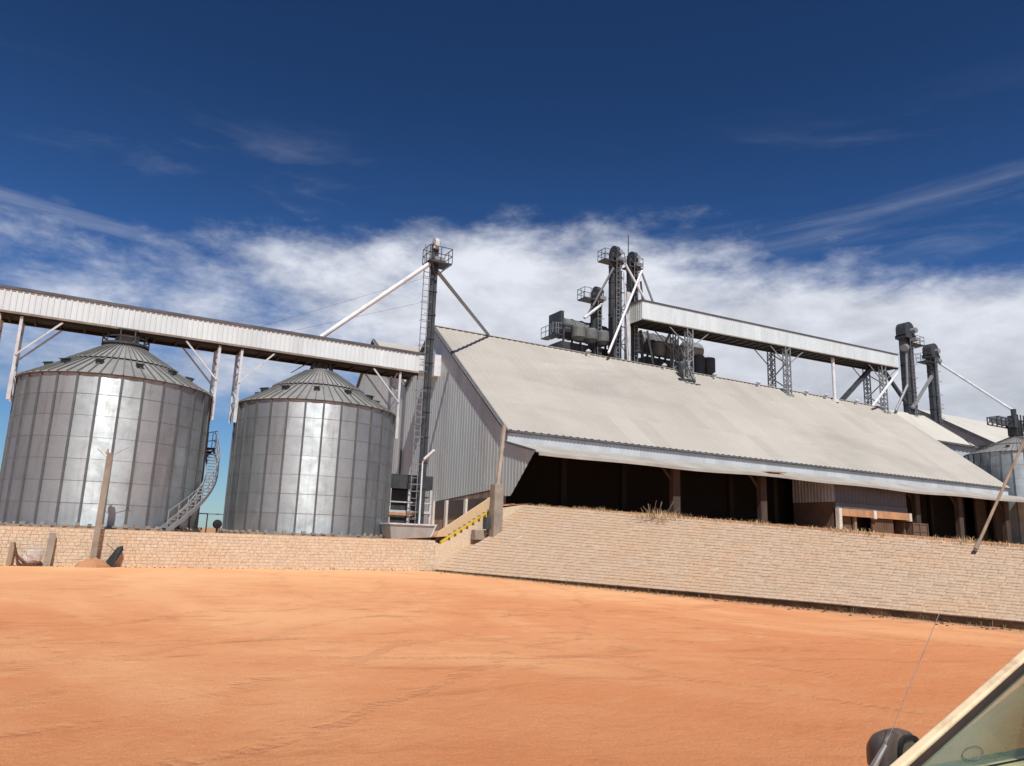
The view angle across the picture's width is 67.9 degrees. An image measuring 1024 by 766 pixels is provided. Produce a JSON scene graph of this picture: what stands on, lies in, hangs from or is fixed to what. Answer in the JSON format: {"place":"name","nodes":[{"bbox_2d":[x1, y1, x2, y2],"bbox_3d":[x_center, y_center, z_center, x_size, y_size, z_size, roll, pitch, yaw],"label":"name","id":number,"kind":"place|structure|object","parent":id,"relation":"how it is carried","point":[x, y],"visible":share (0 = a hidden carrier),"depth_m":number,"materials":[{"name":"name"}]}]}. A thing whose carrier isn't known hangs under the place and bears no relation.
{"place":"outdoors","nodes":[
{"label":"outdoors","id":0,"kind":"place"},
{"bbox_2d":[213,520,221,532],"bbox_3d":[-15.587,7.641,40.148,0.480,0.834,0.320,9,-13,-29],"label":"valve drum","id":1,"kind":"object","parent":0,"point":[217,524],"visible":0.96,"depth_m":40.06,"materials":[{"name":"black metal"}]},
{"bbox_2d":[0,548,1023,765],"bbox_3d":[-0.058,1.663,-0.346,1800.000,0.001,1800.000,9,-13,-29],"label":"ground","id":2,"kind":"structure","parent":0,"point":[138,666],"depth_m":9.89,"materials":[{"name":"orange soil"}]},
{"bbox_2d":[5,542,14,565],"bbox_3d":[-20.764,7.078,31.476,0.220,0.950,0.200,9,-13,-29],"label":"pale stake","id":3,"kind":"object","parent":2,"relation":"on","point":[10,554],"visible":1,"depth_m":31.43,"materials":[{"name":"beige wood"}]},
{"bbox_2d":[14,542,41,565],"bbox_3d":[-20.145,7.180,31.642,1.140,1.040,0.300,9,-13,-29],"label":"scrap plate","id":4,"kind":"object","parent":2,"relation":"on","point":[18,557],"visible":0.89,"depth_m":31.40,"materials":[{"name":"brown metal"}]},
{"bbox_2d":[22,549,42,564],"bbox_3d":[-20.019,7.277,31.723,0.736,0.745,0.379,9,-13,-29],"label":"rock","id":5,"kind":"object","parent":4,"relation":"on","point":[33,556],"visible":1,"depth_m":31.61,"materials":[{"name":"stone"}]},
{"bbox_2d":[43,533,56,565],"bbox_3d":[-19.540,7.037,32.129,0.320,1.380,0.280,9,-13,-29],"label":"upright plank","id":6,"kind":"object","parent":2,"relation":"on","point":[49,548],"visible":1,"depth_m":32.09,"materials":[{"name":"wood"}]},
{"bbox_2d":[74,557,110,567],"bbox_3d":[-17.892,7.680,32.514,1.496,0.431,1.085,9,-13,-29],"label":"dirt mound","id":7,"kind":"object","parent":2,"relation":"on","point":[90,562],"visible":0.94,"depth_m":32.24,"materials":[{"name":"orange soil"}]},
{"bbox_2d":[90,448,126,557],"bbox_3d":[-17.776,5.410,33.172,1.214,5.310,0.220,9,-13,-29],"label":"broken pole","id":8,"kind":"object","parent":2,"relation":"on","point":[100,512],"visible":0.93,"depth_m":33.04,"materials":[{"name":"wood"}]},
{"bbox_2d":[106,538,123,566],"bbox_3d":[-17.383,7.388,33.156,0.780,1.259,0.432,9,-13,-29],"label":"black panel","id":9,"kind":"object","parent":2,"relation":"on","point":[113,557],"visible":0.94,"depth_m":33.15,"materials":[{"name":"rubber"}]},
{"bbox_2d":[0,526,434,570],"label":"retaining wall","id":10,"kind":"structure","parent":2,"relation":"on","point":[142,548],"depth_m":35.68,"materials":[{"name":"stone block masonry"}]},
{"bbox_2d":[434,497,527,569],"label":"wall","id":11,"kind":"structure","parent":2,"relation":"on","point":[456,539],"depth_m":42.37,"materials":[{"name":"yellow paint"}]},
{"bbox_2d":[0,565,1023,632],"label":"clods","id":12,"kind":"object","parent":2,"relation":"on","point":[824,610],"visible":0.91,"depth_m":26.85,"materials":[{"name":"soil"}]},
{"bbox_2d":[47,564,1023,629],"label":"roadside weeds","id":13,"kind":"object","parent":2,"relation":"on","point":[883,613],"visible":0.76,"depth_m":24.71,"materials":[{"name":"brown plant"}]},
{"bbox_2d":[866,613,1023,765],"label":"parked car","id":14,"kind":"object","parent":2,"relation":"on","point":[892,746],"visible":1,"depth_m":2.79,"materials":[{"name":"beige paint"}]},
{"bbox_2d":[0,0,1023,545],"label":"sky","id":15,"kind":"structure","parent":0,"point":[847,171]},
{"bbox_2d":[200,528,882,549],"bbox_3d":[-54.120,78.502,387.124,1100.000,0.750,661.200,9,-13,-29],"label":"terrace","id":16,"kind":"structure","parent":0,"point":[210,530],"depth_m":91.46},
{"bbox_2d":[0,328,220,531],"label":"grain silo","id":17,"kind":"object","parent":16,"relation":"on","point":[70,416],"visible":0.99,"depth_m":35.48,"materials":[{"name":"metal"}]},
{"bbox_2d":[0,284,420,438],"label":"conveyor gallery","id":18,"kind":"object","parent":17,"relation":"on","point":[22,308],"visible":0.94,"depth_m":41.53,"materials":[{"name":"metal"}]},
{"bbox_2d":[199,513,222,531],"bbox_3d":[-17.019,7.903,42.547,3.200,1.200,0.060,9,-13,-29],"label":"terrace railing","id":19,"kind":"object","parent":16,"relation":"on","point":[207,518],"visible":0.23,"depth_m":42.55,"materials":[{"name":"grey metal"}]},
{"bbox_2d":[218,360,395,537],"bbox_3d":[-11.525,3.808,44.285,9.498,10.297,9.472,9,-13,-29],"label":"grain silo","id":20,"kind":"object","parent":16,"relation":"on","point":[311,452],"visible":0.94,"depth_m":40.35,"materials":[{"name":"metal"}]},
{"bbox_2d":[261,238,489,523],"bbox_3d":[-6.108,0.326,51.081,5.970,19.350,22.924,-6,-14,33],"label":"bucket elevator","id":21,"kind":"object","parent":16,"relation":"on","point":[435,262],"visible":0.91,"depth_m":48.71,"materials":[{"name":"paint"}]},
{"bbox_2d":[356,339,420,473],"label":"grain warehouse","id":22,"kind":"structure","parent":16,"relation":"on","point":[364,385],"depth_m":69.60,"materials":[{"name":"grey metal"}]},
{"bbox_2d":[380,523,436,539],"bbox_3d":[-5.756,8.336,42.361,2.930,0.973,1.684,9,-13,-29],"label":"metal bin","id":23,"kind":"object","parent":16,"relation":"on","point":[400,530],"visible":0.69,"depth_m":41.73,"materials":[{"name":"metal"}]},
{"bbox_2d":[388,474,432,523],"bbox_3d":[-7.125,8.114,49.632,2.970,4.050,2.720,9,-13,-29],"label":"machine frame","id":24,"kind":"object","parent":16,"relation":"on","point":[399,499],"visible":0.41,"depth_m":48.88,"materials":[{"name":"paint"}]},
{"bbox_2d":[418,449,435,523],"bbox_3d":[-4.959,6.423,43.942,0.799,5.189,0.240,-1,-12,12],"label":"pipe","id":25,"kind":"object","parent":16,"relation":"on","point":[427,456],"visible":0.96,"depth_m":44.17,"materials":[{"name":"white metal"}]},
{"bbox_2d":[399,325,1023,544],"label":"grain warehouse","id":26,"kind":"structure","parent":16,"relation":"on","point":[589,430],"depth_m":59.78,"materials":[{"name":"white paint"}]},
{"bbox_2d":[541,310,608,356],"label":"drum dryer","id":27,"kind":"object","parent":26,"relation":"on","point":[571,330],"visible":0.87,"depth_m":71.44,"materials":[{"name":"paint"}]},
{"bbox_2d":[577,286,606,354],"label":"bucket elevator","id":28,"kind":"object","parent":26,"relation":"on","point":[595,315],"visible":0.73,"depth_m":72.71,"materials":[{"name":"paint"}]},
{"bbox_2d":[587,246,645,360],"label":"bucket elevator","id":29,"kind":"object","parent":26,"relation":"on","point":[615,261],"visible":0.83,"depth_m":72.59,"materials":[{"name":"paint"}]},
{"bbox_2d":[607,235,653,361],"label":"bucket elevator","id":30,"kind":"object","parent":26,"relation":"on","point":[633,263],"visible":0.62,"depth_m":72.97,"materials":[{"name":"paint"}]},
{"bbox_2d":[638,330,686,368],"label":"drum dryer","id":31,"kind":"object","parent":26,"relation":"on","point":[653,345],"visible":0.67,"depth_m":75.63,"materials":[{"name":"paint"}]},
{"bbox_2d":[678,347,700,385],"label":"boot hopper","id":32,"kind":"object","parent":26,"relation":"on","point":[683,366],"visible":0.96,"depth_m":71.79,"materials":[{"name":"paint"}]},
{"bbox_2d":[680,341,715,375],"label":"cyclone tank block","id":33,"kind":"structure","parent":26,"relation":"on","point":[704,365],"depth_m":79.28,"materials":[{"name":"paint"}]},
{"bbox_2d":[629,299,906,413],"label":"conveyor gallery","id":34,"kind":"object","parent":26,"relation":"on","point":[656,317],"visible":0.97,"depth_m":79.73,"materials":[{"name":"metal"}]},
{"bbox_2d":[891,410,978,456],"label":"warehouse annex","id":35,"kind":"object","parent":16,"relation":"on","point":[956,443],"visible":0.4,"depth_m":88.42,"materials":[{"name":"white metal"}]},
{"bbox_2d":[894,322,924,415],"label":"bucket elevator","id":36,"kind":"object","parent":35,"relation":"on","point":[906,337],"visible":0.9,"depth_m":92.16,"materials":[{"name":"paint"}]},
{"bbox_2d":[880,409,1022,551],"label":"distant shed","id":37,"kind":"structure","parent":16,"relation":"on","point":[981,434],"depth_m":107.43,"materials":[{"name":"grey metal"}]},
{"bbox_2d":[911,343,1011,425],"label":"bucket elevator","id":38,"kind":"object","parent":16,"relation":"on","point":[931,355],"visible":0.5,"depth_m":94.14,"materials":[{"name":"paint"}]},
{"bbox_2d":[963,409,1023,544],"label":"grain silo","id":39,"kind":"object","parent":16,"relation":"on","point":[996,460],"visible":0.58,"depth_m":78.97,"materials":[{"name":"metal"}]},
{"bbox_2d":[430,504,1023,547],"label":"platform","id":40,"kind":"structure","parent":0,"point":[811,528],"depth_m":28.19,"materials":[{"name":"stone blocks"},{"name":"mortar"},{"name":"concrete"}]},
{"bbox_2d":[526,503,1023,548],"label":"dry grass","id":41,"kind":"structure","parent":40,"relation":"on","point":[966,540],"depth_m":28.71,"materials":[{"name":"plant"}]},
{"bbox_2d":[792,479,911,536],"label":"loading office","id":42,"kind":"structure","parent":40,"relation":"on","point":[826,506],"depth_m":60.86,"materials":[{"name":"brown paint"}]},
{"bbox_2d":[842,516,851,529],"bbox_3d":[25.912,11.358,59.259,1.600,1.880,0.100,9,-13,-29],"label":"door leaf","id":43,"kind":"structure","parent":42,"relation":"in","point":[846,521],"depth_m":59.42,"materials":[{"name":"wood"}]},
{"bbox_2d":[905,523,928,536],"bbox_3d":[33.706,12.553,63.545,2.090,1.620,1.080,9,-13,-29],"label":"wooden crate","id":44,"kind":"object","parent":40,"relation":"on","point":[920,529],"visible":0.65,"depth_m":63.09,"materials":[{"name":"brown wood"}]},
{"bbox_2d":[435,505,1023,629],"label":"embankment","id":45,"kind":"structure","parent":0,"point":[915,578],"depth_m":27.02,"materials":[{"name":"beige stone"}]},
{"bbox_2d":[471,517,490,539],"bbox_3d":[-1.737,8.079,42.180,0.770,1.250,0.800,9,-13,-29],"label":"concrete block","id":46,"kind":"object","parent":45,"relation":"on","point":[478,534],"depth_m":42.03,"materials":[{"name":"paint"}]},
{"bbox_2d":[488,424,505,536],"bbox_3d":[-0.786,5.502,42.651,0.560,6.350,0.770,9,-13,-29],"label":"concrete pole","id":47,"kind":"object","parent":45,"relation":"on","point":[496,503],"visible":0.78,"depth_m":42.29,"materials":[{"name":"beige concrete"}]},
{"bbox_2d":[630,500,680,517],"bbox_3d":[6.655,5.798,34.830,1.650,0.810,3.002,9,-13,-29],"label":"dry shrub","id":48,"kind":"object","parent":45,"relation":"on","point":[663,514],"visible":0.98,"depth_m":34.60,"materials":[{"name":"plant"}]},
{"bbox_2d":[973,439,1023,550],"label":"leaning pole","id":49,"kind":"object","parent":45,"relation":"on","point":[977,544],"visible":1,"depth_m":22.85,"materials":[{"name":"wood"}]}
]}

